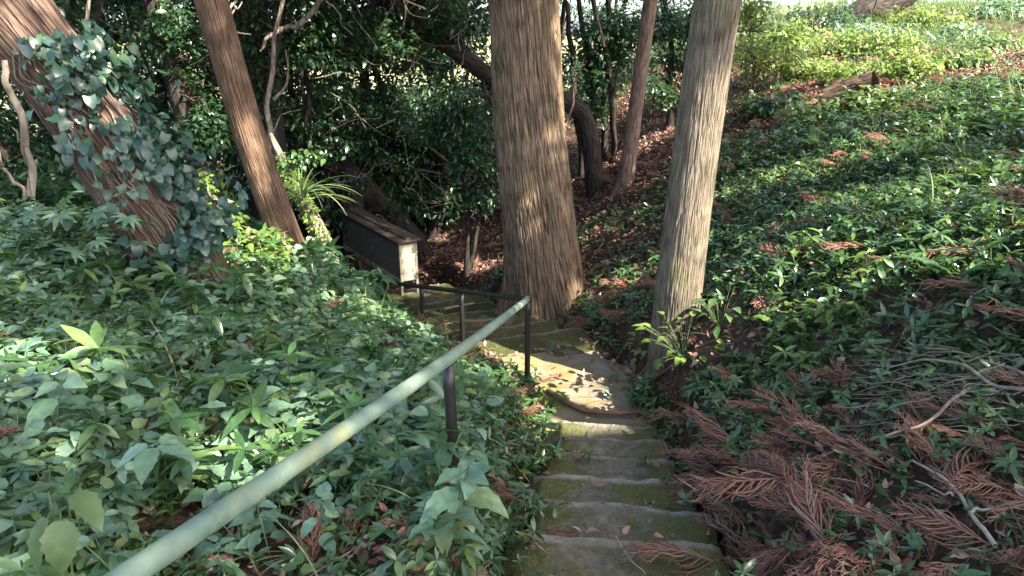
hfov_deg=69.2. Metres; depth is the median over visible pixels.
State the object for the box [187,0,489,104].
evergreen tree
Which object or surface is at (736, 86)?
hillside grass
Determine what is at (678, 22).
evergreen tree
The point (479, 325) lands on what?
cedar frond
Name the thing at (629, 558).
dry tendril
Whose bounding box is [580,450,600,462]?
seedling
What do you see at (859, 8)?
crest tree
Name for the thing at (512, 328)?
mossy stairs
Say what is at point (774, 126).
hillside plants
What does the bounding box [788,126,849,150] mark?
fern
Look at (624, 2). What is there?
evergreen tree
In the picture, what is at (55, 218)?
palmate shrub
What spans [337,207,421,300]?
display case
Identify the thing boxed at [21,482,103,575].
yellowing plant
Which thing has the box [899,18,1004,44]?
hill shrub
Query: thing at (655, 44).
evergreen tree
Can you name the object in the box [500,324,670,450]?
landing path
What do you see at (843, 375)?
cedar frond
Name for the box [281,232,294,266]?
dry sprig
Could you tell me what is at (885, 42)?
hill shrub
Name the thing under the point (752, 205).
seedling
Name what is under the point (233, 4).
bare branch
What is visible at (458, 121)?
evergreen shrub
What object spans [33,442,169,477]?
grass tuft
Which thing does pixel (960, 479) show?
frond litter
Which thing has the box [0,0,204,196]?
evergreen tree
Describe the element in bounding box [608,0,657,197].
slender tree
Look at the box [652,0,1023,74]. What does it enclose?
crest grass
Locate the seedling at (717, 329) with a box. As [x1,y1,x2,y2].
[690,282,753,338]
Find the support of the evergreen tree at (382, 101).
on the ground at (678, 382)
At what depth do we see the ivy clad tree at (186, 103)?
8.35 m
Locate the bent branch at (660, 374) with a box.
[625,363,674,396]
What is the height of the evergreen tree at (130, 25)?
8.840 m
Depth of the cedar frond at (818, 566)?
2.09 m
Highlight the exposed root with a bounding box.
[546,388,677,414]
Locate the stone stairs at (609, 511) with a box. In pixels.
[502,420,729,575]
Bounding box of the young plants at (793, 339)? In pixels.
[655,67,1023,402]
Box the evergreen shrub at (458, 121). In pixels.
[406,81,499,276]
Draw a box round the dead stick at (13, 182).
[0,151,25,199]
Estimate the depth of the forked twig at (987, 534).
2.17 m
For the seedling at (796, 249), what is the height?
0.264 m
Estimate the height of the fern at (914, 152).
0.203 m
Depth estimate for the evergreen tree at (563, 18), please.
15.76 m
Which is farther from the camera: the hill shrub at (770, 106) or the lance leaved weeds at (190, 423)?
the hill shrub at (770, 106)
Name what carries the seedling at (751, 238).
on the ground at (678, 382)
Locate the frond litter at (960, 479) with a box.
[0,53,1023,575]
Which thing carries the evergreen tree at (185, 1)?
on the ground at (678, 382)
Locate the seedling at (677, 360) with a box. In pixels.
[632,311,732,369]
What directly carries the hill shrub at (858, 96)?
on the ground at (678, 382)
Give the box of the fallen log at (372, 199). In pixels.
[286,124,434,263]
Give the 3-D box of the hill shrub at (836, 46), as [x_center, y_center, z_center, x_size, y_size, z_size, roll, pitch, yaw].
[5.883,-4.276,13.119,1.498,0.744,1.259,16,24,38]
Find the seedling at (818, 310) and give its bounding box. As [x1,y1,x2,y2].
[794,287,859,328]
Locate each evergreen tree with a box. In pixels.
[0,0,93,178]
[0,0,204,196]
[0,0,236,196]
[2,7,163,168]
[16,0,250,205]
[111,0,313,203]
[113,0,230,161]
[135,0,424,238]
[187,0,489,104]
[235,0,429,231]
[284,0,456,219]
[313,0,496,240]
[382,0,495,189]
[389,0,597,187]
[477,0,623,116]
[561,0,649,178]
[576,0,691,89]
[600,0,692,128]
[619,0,693,75]
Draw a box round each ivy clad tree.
[139,0,235,196]
[224,0,297,230]
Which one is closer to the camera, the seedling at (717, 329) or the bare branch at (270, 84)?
the seedling at (717, 329)
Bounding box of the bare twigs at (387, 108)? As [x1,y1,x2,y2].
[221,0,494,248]
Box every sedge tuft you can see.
[281,164,310,194]
[283,161,358,215]
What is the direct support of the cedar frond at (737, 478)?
on the ground at (678, 382)
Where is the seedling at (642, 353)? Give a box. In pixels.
[623,331,649,364]
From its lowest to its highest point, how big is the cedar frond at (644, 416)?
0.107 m
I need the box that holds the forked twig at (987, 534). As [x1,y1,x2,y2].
[913,460,1023,547]
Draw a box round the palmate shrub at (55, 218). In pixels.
[0,191,159,267]
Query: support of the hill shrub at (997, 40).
on the ground at (678, 382)
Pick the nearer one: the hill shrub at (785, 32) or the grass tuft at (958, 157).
the grass tuft at (958, 157)
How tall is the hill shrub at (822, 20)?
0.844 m
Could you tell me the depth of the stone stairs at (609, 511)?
3.06 m
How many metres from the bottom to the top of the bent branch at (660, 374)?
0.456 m
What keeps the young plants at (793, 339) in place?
on the ground at (678, 382)
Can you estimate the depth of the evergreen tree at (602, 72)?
11.54 m
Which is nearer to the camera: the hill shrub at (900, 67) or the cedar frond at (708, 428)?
the cedar frond at (708, 428)
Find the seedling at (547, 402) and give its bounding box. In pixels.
[533,386,569,411]
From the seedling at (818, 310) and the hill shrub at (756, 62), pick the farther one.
the hill shrub at (756, 62)
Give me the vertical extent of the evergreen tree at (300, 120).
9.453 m
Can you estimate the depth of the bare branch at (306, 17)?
8.46 m
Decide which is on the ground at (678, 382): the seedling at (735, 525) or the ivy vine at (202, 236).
the seedling at (735, 525)
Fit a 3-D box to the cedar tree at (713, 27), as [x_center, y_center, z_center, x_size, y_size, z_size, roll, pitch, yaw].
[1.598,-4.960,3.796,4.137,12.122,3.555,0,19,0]
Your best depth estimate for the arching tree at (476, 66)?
11.13 m
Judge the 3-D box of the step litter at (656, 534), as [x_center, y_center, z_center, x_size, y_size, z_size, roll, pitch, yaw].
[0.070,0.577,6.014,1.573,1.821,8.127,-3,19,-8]
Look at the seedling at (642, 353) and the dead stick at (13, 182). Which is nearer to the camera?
the dead stick at (13, 182)
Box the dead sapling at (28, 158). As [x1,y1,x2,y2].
[1,60,36,196]
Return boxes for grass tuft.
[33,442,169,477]
[921,140,992,167]
[969,189,1022,222]
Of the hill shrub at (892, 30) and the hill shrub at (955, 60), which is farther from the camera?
the hill shrub at (892, 30)
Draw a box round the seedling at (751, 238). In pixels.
[735,227,765,254]
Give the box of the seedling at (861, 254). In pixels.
[846,247,885,278]
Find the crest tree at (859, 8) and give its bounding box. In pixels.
[824,0,917,22]
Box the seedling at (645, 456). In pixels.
[636,448,656,465]
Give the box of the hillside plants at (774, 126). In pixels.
[663,0,1023,260]
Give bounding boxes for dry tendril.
[616,536,645,573]
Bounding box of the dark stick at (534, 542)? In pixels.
[517,527,545,552]
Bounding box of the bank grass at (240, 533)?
[0,202,507,575]
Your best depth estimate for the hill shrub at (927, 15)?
17.14 m
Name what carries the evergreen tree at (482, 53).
on the ground at (678, 382)
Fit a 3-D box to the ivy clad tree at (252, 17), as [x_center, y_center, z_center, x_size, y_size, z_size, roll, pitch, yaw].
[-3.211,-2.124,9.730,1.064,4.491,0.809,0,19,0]
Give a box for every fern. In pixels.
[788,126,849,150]
[899,142,953,161]
[907,255,1012,280]
[974,110,1023,132]
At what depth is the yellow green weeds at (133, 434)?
2.70 m
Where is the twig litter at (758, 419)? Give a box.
[94,99,1023,575]
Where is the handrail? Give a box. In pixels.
[103,278,531,575]
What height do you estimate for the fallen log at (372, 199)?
2.943 m
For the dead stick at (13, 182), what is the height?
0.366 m
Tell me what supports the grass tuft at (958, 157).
on the ground at (678, 382)
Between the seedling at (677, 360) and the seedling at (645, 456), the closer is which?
the seedling at (645, 456)
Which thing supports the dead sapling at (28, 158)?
on the ground at (678, 382)
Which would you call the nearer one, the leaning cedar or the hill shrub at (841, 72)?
the leaning cedar
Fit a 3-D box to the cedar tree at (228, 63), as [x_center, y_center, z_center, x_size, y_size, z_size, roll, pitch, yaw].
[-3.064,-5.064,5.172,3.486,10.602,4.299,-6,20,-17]
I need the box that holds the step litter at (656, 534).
[534,362,712,575]
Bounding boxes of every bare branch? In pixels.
[230,0,250,34]
[260,0,352,51]
[264,0,301,148]
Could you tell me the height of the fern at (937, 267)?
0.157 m
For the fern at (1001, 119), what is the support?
on the ground at (678, 382)
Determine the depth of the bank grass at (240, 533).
3.17 m
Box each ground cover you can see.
[10,71,1023,575]
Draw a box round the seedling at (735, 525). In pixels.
[712,507,752,550]
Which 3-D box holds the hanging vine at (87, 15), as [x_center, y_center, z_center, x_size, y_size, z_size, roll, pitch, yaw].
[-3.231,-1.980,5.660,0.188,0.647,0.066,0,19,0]
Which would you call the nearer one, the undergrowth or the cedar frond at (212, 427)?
the cedar frond at (212, 427)
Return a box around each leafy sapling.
[186,166,249,231]
[221,221,293,273]
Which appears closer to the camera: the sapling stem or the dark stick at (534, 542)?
the dark stick at (534, 542)
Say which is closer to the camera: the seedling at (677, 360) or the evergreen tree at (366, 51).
the seedling at (677, 360)
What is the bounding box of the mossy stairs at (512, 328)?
[380,283,611,365]
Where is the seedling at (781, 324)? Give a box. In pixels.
[752,301,825,344]
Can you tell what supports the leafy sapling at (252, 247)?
on the ground at (678, 382)
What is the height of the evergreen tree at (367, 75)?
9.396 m
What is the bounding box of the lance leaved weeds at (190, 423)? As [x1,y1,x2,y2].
[0,185,484,575]
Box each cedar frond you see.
[195,417,253,434]
[368,511,418,528]
[473,319,484,330]
[637,408,645,424]
[673,401,736,446]
[677,467,800,504]
[800,540,860,575]
[829,355,850,396]
[917,243,994,260]
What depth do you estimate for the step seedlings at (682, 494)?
3.23 m
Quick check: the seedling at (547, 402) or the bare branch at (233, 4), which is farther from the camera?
the bare branch at (233, 4)
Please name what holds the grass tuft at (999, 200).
on the ground at (678, 382)
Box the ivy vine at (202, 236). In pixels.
[11,6,247,280]
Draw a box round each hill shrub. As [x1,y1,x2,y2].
[725,90,811,121]
[731,33,793,90]
[735,0,782,83]
[755,17,831,55]
[764,37,851,86]
[773,97,850,127]
[782,2,858,34]
[796,26,889,59]
[815,55,895,86]
[827,18,920,37]
[827,84,916,115]
[831,27,930,59]
[865,44,946,83]
[883,4,973,28]
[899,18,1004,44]
[927,48,1010,70]
[945,26,1023,52]
[963,0,1023,20]
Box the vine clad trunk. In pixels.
[268,133,340,267]
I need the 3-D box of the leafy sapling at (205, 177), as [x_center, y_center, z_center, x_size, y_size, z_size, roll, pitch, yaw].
[-2.646,-0.663,6.722,0.534,0.842,0.766,-14,23,-35]
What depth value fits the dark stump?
11.83 m
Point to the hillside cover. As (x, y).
(850, 225)
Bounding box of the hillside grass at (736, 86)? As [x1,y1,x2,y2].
[670,1,1023,285]
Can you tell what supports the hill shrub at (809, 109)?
on the ground at (678, 382)
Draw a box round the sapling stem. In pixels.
[565,0,605,122]
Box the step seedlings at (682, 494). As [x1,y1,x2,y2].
[502,337,736,575]
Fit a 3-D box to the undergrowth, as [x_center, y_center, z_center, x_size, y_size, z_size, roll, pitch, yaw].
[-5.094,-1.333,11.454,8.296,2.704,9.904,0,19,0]
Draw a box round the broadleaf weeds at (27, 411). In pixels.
[0,192,508,575]
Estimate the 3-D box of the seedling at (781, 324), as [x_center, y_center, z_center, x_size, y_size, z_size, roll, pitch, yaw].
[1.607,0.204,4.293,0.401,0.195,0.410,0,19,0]
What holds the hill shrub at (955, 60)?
on the ground at (678, 382)
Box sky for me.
[85,0,992,35]
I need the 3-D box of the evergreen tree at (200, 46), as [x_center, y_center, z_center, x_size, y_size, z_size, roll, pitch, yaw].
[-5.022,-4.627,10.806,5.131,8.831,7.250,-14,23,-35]
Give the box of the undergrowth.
[0,170,411,312]
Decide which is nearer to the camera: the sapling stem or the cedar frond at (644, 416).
the cedar frond at (644, 416)
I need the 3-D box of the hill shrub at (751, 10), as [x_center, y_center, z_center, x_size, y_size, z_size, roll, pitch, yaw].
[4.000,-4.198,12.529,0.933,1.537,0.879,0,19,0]
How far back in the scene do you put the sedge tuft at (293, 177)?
7.12 m
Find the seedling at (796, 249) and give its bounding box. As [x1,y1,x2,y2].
[784,228,822,257]
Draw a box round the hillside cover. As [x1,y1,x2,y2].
[656,0,1023,247]
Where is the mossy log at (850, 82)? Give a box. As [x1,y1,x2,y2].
[822,71,878,102]
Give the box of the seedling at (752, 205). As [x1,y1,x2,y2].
[744,193,765,210]
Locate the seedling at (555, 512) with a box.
[543,501,571,520]
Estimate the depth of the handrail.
1.64 m
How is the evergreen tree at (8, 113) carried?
on the ground at (678, 382)
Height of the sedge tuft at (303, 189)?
0.505 m
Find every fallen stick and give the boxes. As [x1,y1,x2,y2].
[444,302,473,309]
[937,206,968,210]
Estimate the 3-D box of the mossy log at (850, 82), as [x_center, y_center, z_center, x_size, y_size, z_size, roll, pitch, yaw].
[4.455,-2.590,9.766,0.700,0.517,0.385,14,23,34]
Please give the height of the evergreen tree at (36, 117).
8.664 m
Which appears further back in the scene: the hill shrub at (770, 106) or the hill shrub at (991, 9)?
the hill shrub at (991, 9)
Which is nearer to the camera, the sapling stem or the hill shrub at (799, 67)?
the sapling stem
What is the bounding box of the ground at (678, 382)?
[0,4,1023,575]
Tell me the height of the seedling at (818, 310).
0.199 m
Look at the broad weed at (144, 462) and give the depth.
1.82 m
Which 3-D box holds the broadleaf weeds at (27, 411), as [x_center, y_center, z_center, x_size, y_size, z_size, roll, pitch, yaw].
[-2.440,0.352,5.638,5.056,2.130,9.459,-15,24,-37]
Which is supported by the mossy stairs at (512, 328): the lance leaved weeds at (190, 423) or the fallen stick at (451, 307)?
the fallen stick at (451, 307)
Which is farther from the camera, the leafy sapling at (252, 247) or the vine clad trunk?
the vine clad trunk
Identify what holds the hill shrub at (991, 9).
on the ground at (678, 382)
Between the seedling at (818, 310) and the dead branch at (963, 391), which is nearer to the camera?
the dead branch at (963, 391)
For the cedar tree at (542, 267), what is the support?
on the ground at (678, 382)
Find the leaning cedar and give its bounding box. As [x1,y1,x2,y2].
[0,0,233,289]
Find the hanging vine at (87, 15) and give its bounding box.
[82,0,90,26]
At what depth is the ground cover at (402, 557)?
3.97 m
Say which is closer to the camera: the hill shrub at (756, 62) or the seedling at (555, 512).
the seedling at (555, 512)
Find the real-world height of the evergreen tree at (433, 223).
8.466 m
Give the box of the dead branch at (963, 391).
[829,323,1023,436]
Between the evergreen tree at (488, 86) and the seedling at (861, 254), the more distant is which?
the evergreen tree at (488, 86)
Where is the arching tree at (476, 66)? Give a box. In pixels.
[291,0,604,198]
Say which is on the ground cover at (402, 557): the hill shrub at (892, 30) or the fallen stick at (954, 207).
the fallen stick at (954, 207)
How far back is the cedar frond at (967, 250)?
3.94 m
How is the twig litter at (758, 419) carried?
on the ground at (678, 382)
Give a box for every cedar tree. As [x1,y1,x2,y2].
[193,0,316,266]
[489,0,586,327]
[643,0,741,386]
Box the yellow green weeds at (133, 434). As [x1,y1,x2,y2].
[0,197,509,575]
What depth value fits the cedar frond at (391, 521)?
2.33 m
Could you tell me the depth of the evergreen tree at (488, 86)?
14.27 m
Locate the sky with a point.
(602, 1)
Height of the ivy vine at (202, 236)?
1.744 m
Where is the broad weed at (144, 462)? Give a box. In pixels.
[115,433,195,485]
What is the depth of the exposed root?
5.15 m
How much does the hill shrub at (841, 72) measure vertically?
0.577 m
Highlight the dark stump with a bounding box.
[338,168,370,276]
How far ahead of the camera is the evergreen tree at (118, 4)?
9.97 m
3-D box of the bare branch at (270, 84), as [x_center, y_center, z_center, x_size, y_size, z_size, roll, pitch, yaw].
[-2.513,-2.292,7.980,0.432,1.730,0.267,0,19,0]

